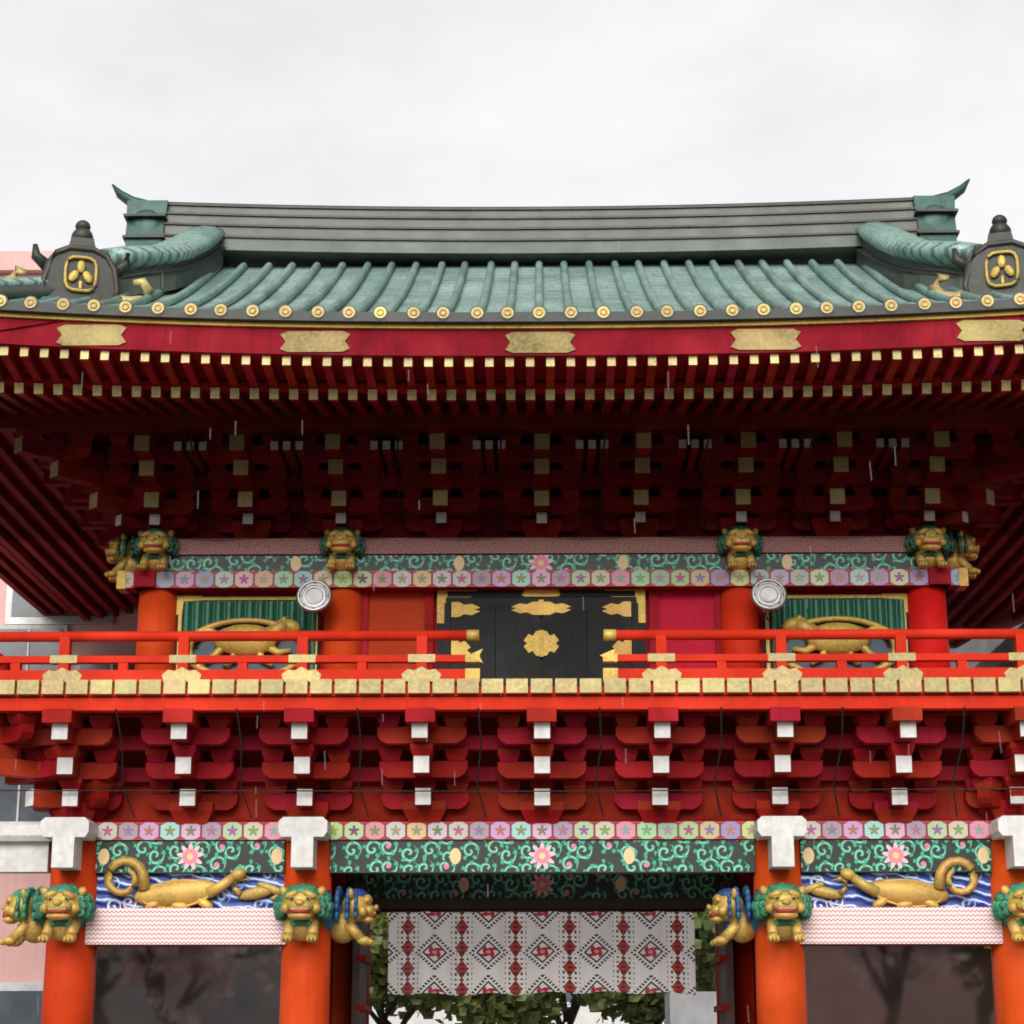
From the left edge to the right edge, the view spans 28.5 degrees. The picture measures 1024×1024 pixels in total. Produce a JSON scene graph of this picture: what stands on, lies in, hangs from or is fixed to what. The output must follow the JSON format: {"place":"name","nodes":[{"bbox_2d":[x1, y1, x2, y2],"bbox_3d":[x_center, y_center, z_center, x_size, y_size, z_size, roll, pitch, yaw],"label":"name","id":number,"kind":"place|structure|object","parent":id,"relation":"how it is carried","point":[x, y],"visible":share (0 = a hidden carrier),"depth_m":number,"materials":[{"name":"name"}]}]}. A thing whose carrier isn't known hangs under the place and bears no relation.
{"place":"outdoors","nodes":[
{"label":"outdoors","id":0,"kind":"place"},
{"bbox_2d":[0,816,1023,1023],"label":"gate lower story","id":1,"kind":"object","parent":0,"point":[853,921],"visible":1,"depth_m":19.65,"materials":[{"name":"multicoloured wood"}]},
{"bbox_2d":[0,706,1023,822],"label":"balcony support brackets","id":2,"kind":"object","parent":1,"relation":"on","point":[552,749],"visible":0.94,"depth_m":19.68,"materials":[{"name":"red wood"}]},
{"bbox_2d":[0,629,1023,727],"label":"balcony railing","id":3,"kind":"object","parent":2,"relation":"on","point":[35,691],"depth_m":19.20,"materials":[{"name":"red wood"}]},
{"bbox_2d":[104,525,980,686],"bbox_3d":[0.329,1.604,22.519,9.175,1.974,4.484,0,-15,1],"label":"gate upper storey","id":4,"kind":"object","parent":3,"relation":"on","point":[530,608],"visible":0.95,"depth_m":20.85,"materials":[{"name":"wood"}]},
{"bbox_2d":[0,406,1023,548],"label":"upper roof brackets","id":5,"kind":"object","parent":4,"relation":"on","point":[754,466],"visible":0.78,"depth_m":20.70,"materials":[{"name":"red wood"}]},
{"bbox_2d":[0,299,1023,648],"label":"roof eaves","id":6,"kind":"object","parent":5,"relation":"on","point":[104,359],"visible":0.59,"depth_m":18.69,"materials":[{"name":"red wood"}]},
{"bbox_2d":[0,179,1023,319],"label":"gate roof","id":7,"kind":"structure","parent":4,"relation":"on","point":[858,256],"depth_m":23.10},
{"bbox_2d":[0,392,1023,817],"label":"hanging wires","id":8,"kind":"object","parent":2,"relation":"attached to","point":[596,790],"visible":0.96,"depth_m":19.51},
{"bbox_2d":[0,0,1023,250],"label":"sky","id":9,"kind":"structure","parent":0,"point":[415,103],"materials":[{"name":"white"}]},
{"bbox_3d":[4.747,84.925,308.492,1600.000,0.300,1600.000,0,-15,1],"label":"ground","id":10,"kind":"structure","parent":0,"visible":0},
{"bbox_2d":[0,251,1023,1023],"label":"buildings","id":11,"kind":"structure","parent":10,"relation":"on","point":[22,965],"depth_m":28.57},
{"bbox_2d":[369,910,715,1023],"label":"trees","id":12,"kind":"object","parent":10,"relation":"on","point":[501,1008],"visible":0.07,"depth_m":61.08,"materials":[{"name":"green plant"}]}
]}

